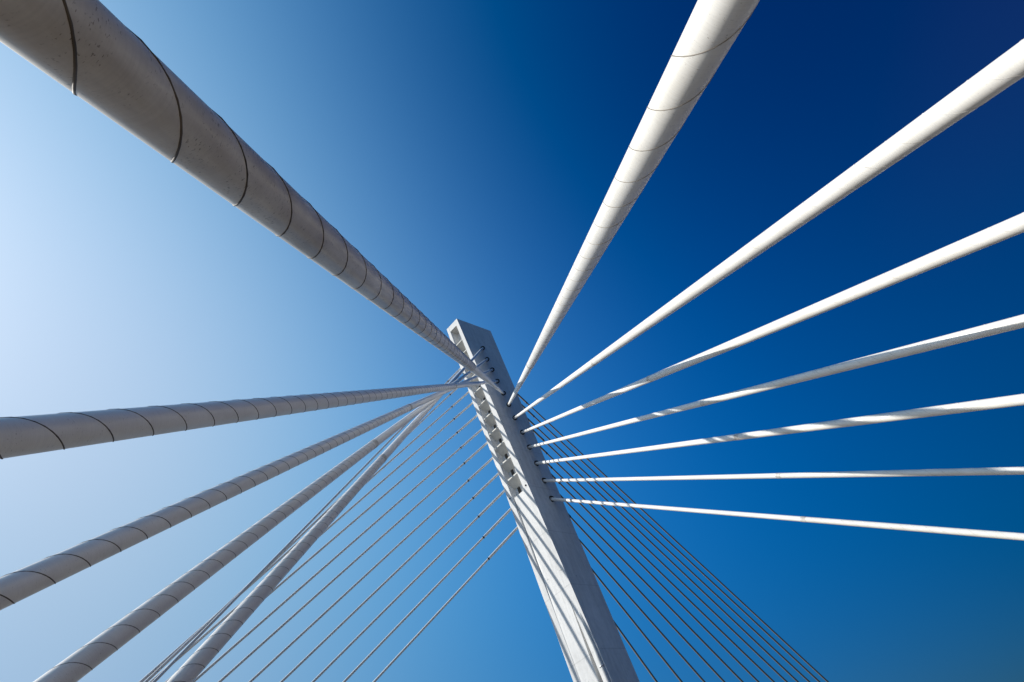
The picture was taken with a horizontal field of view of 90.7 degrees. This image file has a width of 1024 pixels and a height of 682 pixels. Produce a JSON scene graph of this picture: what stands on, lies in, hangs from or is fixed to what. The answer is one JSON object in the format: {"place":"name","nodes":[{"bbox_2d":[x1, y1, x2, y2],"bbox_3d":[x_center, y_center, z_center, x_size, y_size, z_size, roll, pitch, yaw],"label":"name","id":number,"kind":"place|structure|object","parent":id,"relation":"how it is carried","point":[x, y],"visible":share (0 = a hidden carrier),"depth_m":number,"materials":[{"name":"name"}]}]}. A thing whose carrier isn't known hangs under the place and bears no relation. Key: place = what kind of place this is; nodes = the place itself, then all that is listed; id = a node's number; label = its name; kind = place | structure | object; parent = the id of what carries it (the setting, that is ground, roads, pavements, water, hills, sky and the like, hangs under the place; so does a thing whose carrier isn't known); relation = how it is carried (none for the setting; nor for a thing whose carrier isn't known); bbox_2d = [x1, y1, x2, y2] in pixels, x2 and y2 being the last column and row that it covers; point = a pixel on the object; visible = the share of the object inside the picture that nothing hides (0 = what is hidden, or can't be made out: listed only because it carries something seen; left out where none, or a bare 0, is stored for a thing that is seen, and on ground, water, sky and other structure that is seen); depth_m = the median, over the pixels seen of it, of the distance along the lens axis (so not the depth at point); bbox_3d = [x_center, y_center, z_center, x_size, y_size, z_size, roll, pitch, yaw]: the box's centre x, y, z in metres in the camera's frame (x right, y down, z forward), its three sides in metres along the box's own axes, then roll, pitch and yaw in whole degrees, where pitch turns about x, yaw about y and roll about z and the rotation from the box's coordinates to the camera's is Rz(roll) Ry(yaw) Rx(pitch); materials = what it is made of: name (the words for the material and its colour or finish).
{"place":"outdoors","nodes":[
{"label":"outdoors","id":0,"kind":"place"},
{"bbox_2d":[0,0,1023,681],"label":"sky","id":1,"kind":"structure","parent":0,"point":[470,151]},
{"label":"ground","id":2,"kind":"structure","parent":0,"visible":0},
{"bbox_2d":[447,319,639,681],"bbox_3d":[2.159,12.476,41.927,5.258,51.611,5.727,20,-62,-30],"label":"bridge pylon","id":3,"kind":"object","parent":2,"relation":"on","point":[593,648],"visible":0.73,"depth_m":38.63,"materials":[{"name":"white concrete"}]},
{"bbox_2d":[0,368,493,609],"bbox_3d":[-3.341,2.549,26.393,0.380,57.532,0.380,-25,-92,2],"label":"stay cable","id":4,"kind":"object","parent":3,"relation":"attached to","point":[26,581],"visible":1,"depth_m":5.79,"materials":[{"name":"white metal"}]},
{"bbox_2d":[0,380,498,458],"bbox_3d":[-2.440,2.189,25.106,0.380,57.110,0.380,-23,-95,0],"label":"stay cable","id":5,"kind":"object","parent":3,"relation":"attached to","point":[26,435],"visible":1,"depth_m":4.23,"materials":[{"name":"white plastic"}]},
{"bbox_2d":[0,0,504,394],"bbox_3d":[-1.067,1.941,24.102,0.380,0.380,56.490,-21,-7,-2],"label":"stay cable","id":6,"kind":"object","parent":3,"relation":"attached to","point":[98,55],"visible":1,"depth_m":1.72,"materials":[{"name":"plastic"}]},
{"bbox_2d":[34,358,487,681],"bbox_3d":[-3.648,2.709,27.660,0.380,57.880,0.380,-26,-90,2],"label":"stay cable","id":7,"kind":"object","parent":3,"relation":"attached to","point":[81,662],"visible":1,"depth_m":6.59,"materials":[{"name":"white metal"}]},
{"bbox_2d":[144,388,457,681],"bbox_3d":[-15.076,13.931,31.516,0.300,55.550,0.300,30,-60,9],"label":"stay cable","id":8,"kind":"object","parent":3,"relation":"attached to","point":[151,676],"visible":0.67,"depth_m":28.86,"materials":[{"name":"grey metal"}]},
{"bbox_2d":[139,391,468,681],"bbox_3d":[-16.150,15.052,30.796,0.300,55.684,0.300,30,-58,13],"label":"stay cable","id":9,"kind":"object","parent":3,"relation":"attached to","point":[259,577],"visible":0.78,"depth_m":33.01,"materials":[{"name":"grey metal"}]},
{"bbox_2d":[152,368,460,681],"bbox_3d":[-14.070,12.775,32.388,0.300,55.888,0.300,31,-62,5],"label":"stay cable","id":10,"kind":"object","parent":3,"relation":"attached to","point":[192,642],"visible":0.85,"depth_m":30.35,"materials":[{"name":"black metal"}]},
{"bbox_2d":[149,402,472,681],"bbox_3d":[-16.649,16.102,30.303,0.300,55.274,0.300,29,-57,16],"label":"stay cable","id":11,"kind":"object","parent":3,"relation":"attached to","point":[330,526],"visible":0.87,"depth_m":38.23,"materials":[{"name":"grey metal"}]},
{"bbox_2d":[165,415,477,681],"bbox_3d":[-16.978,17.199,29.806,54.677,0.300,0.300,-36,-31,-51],"label":"stay cable","id":12,"kind":"object","parent":3,"relation":"attached to","point":[352,522],"visible":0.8,"depth_m":38.30,"materials":[{"name":"grey metal"}]},
{"bbox_2d":[167,347,483,681],"bbox_3d":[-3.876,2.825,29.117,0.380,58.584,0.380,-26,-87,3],"label":"stay cable","id":13,"kind":"object","parent":3,"relation":"attached to","point":[197,662],"visible":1,"depth_m":8.86,"materials":[{"name":"white metal"}]},
{"bbox_2d":[193,428,482,681],"bbox_3d":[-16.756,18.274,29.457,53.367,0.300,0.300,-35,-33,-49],"label":"stay cable","id":14,"kind":"object","parent":3,"relation":"attached to","point":[306,582],"visible":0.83,"depth_m":34.64,"materials":[{"name":"grey metal"}]},
{"bbox_2d":[218,442,487,681],"bbox_3d":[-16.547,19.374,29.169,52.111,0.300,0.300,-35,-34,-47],"label":"stay cable","id":15,"kind":"object","parent":3,"relation":"attached to","point":[327,585],"visible":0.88,"depth_m":35.08,"materials":[{"name":"grey metal"}]},
{"bbox_2d":[249,457,492,681],"bbox_3d":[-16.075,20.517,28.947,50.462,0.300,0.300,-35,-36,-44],"label":"stay cable","id":16,"kind":"object","parent":3,"relation":"attached to","point":[352,587],"visible":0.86,"depth_m":35.44,"materials":[{"name":"grey metal"}]},
{"bbox_2d":[280,473,498,681],"bbox_3d":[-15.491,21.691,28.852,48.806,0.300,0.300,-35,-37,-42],"label":"stay cable","id":17,"kind":"object","parent":3,"relation":"attached to","point":[378,588],"visible":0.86,"depth_m":35.80,"materials":[{"name":"grey metal"}]},
{"bbox_2d":[312,490,504,681],"bbox_3d":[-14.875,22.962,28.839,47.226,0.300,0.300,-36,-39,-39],"label":"stay cable","id":18,"kind":"object","parent":3,"relation":"attached to","point":[409,585],"visible":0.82,"depth_m":36.32,"materials":[{"name":"grey metal"}]},
{"bbox_2d":[343,508,510,681],"bbox_3d":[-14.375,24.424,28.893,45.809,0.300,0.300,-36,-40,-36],"label":"stay cable","id":19,"kind":"object","parent":3,"relation":"attached to","point":[426,596],"visible":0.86,"depth_m":36.23,"materials":[{"name":"grey metal"}]},
{"bbox_2d":[373,526,517,681],"bbox_3d":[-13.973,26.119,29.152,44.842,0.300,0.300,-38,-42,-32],"label":"stay cable","id":20,"kind":"object","parent":3,"relation":"attached to","point":[448,601],"visible":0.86,"depth_m":36.32,"materials":[{"name":"grey metal"}]},
{"bbox_2d":[507,0,759,405],"bbox_3d":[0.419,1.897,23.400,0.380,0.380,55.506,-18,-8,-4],"label":"stay cable","id":21,"kind":"object","parent":3,"relation":"attached to","point":[711,32],"visible":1,"depth_m":3.13,"materials":[{"name":"white plastic"}]},
{"bbox_2d":[614,621,657,681],"bbox_3d":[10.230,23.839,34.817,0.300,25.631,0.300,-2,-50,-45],"label":"stay cable","id":22,"kind":"object","parent":3,"relation":"attached to","point":[636,653],"depth_m":36.09,"materials":[{"name":"black metal"}]},
{"bbox_2d":[592,569,682,681],"bbox_3d":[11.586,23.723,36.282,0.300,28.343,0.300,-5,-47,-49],"label":"stay cable","id":23,"kind":"object","parent":3,"relation":"attached to","point":[643,634],"depth_m":37.91,"materials":[{"name":"black metal"}]},
{"bbox_2d":[579,539,704,681],"bbox_3d":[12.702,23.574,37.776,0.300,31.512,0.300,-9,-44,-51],"label":"stay cable","id":24,"kind":"object","parent":3,"relation":"attached to","point":[652,623],"visible":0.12,"depth_m":39.29,"materials":[{"name":"black metal"}]},
{"bbox_2d":[568,513,724,681],"bbox_3d":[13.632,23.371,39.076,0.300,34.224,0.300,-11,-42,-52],"label":"stay cable","id":25,"kind":"object","parent":3,"relation":"attached to","point":[655,608],"visible":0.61,"depth_m":40.64,"materials":[{"name":"black metal"}]},
{"bbox_2d":[560,494,743,681],"bbox_3d":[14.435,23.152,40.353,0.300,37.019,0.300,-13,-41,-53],"label":"stay cable","id":26,"kind":"object","parent":3,"relation":"attached to","point":[667,605],"visible":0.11,"depth_m":41.67,"materials":[{"name":"black metal"}]},
{"bbox_2d":[552,475,758,681],"bbox_3d":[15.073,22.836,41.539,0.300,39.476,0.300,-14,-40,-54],"label":"stay cable","id":27,"kind":"object","parent":3,"relation":"attached to","point":[657,581],"visible":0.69,"depth_m":42.94,"materials":[{"name":"black metal"}]},
{"bbox_2d":[547,463,774,681],"bbox_3d":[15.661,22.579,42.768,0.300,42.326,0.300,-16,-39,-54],"label":"stay cable","id":28,"kind":"object","parent":3,"relation":"attached to","point":[669,581],"visible":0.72,"depth_m":43.87,"materials":[{"name":"black metal"}]},
{"bbox_2d":[540,446,787,681],"bbox_3d":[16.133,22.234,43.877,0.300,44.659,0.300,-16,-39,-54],"label":"stay cable","id":29,"kind":"object","parent":3,"relation":"attached to","point":[701,600],"visible":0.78,"depth_m":44.71,"materials":[{"name":"black metal"}]},
{"bbox_2d":[533,429,798,681],"bbox_3d":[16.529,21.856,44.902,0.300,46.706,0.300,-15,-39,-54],"label":"stay cable","id":30,"kind":"object","parent":3,"relation":"attached to","point":[695,584],"visible":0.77,"depth_m":45.70,"materials":[{"name":"black metal"}]},
{"bbox_2d":[528,418,809,681],"bbox_3d":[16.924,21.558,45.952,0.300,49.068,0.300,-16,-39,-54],"label":"stay cable","id":31,"kind":"object","parent":3,"relation":"attached to","point":[715,594],"visible":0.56,"depth_m":46.48,"materials":[{"name":"black metal"}]},
{"bbox_2d":[522,405,819,681],"bbox_3d":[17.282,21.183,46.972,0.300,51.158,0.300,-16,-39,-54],"label":"stay cable","id":32,"kind":"object","parent":3,"relation":"attached to","point":[739,607],"visible":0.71,"depth_m":47.36,"materials":[{"name":"black metal"}]},
{"bbox_2d":[517,393,828,681],"bbox_3d":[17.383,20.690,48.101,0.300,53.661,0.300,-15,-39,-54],"label":"stay cable","id":33,"kind":"object","parent":3,"relation":"attached to","point":[745,605],"visible":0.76,"depth_m":48.16,"materials":[{"name":"black metal"}]},
{"bbox_2d":[513,39,1023,418],"bbox_3d":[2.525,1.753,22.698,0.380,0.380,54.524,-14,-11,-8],"label":"stay cable","id":34,"kind":"object","parent":3,"relation":"attached to","point":[1000,74],"visible":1,"depth_m":5.63,"materials":[{"name":"white plastic"}]},
{"bbox_2d":[520,212,1023,433],"bbox_3d":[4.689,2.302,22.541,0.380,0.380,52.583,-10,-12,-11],"label":"stay cable","id":35,"kind":"object","parent":3,"relation":"attached to","point":[997,233],"visible":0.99,"depth_m":9.58,"materials":[{"name":"white plastic"}]},
{"bbox_2d":[527,314,1023,448],"bbox_3d":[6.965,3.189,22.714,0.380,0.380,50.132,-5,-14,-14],"label":"stay cable","id":36,"kind":"object","parent":3,"relation":"attached to","point":[995,328],"visible":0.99,"depth_m":13.47,"materials":[{"name":"white plastic"}]},
{"bbox_2d":[534,394,1023,464],"bbox_3d":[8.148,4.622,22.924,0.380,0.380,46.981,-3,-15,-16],"label":"stay cable","id":37,"kind":"object","parent":3,"relation":"attached to","point":[988,404],"visible":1,"depth_m":15.31,"materials":[{"name":"white plastic"}]},
{"bbox_2d":[542,467,1023,481],"bbox_3d":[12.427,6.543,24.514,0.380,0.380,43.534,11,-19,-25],"label":"stay cable","id":38,"kind":"object","parent":3,"relation":"attached to","point":[958,471],"visible":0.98,"depth_m":21.61,"materials":[{"name":"white metal"}]},
{"bbox_2d":[550,497,1023,540],"bbox_3d":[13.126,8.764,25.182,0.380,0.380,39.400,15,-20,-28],"label":"stay cable","id":39,"kind":"object","parent":3,"relation":"attached to","point":[965,532],"visible":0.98,"depth_m":22.75,"materials":[{"name":"white metal"}]}
]}

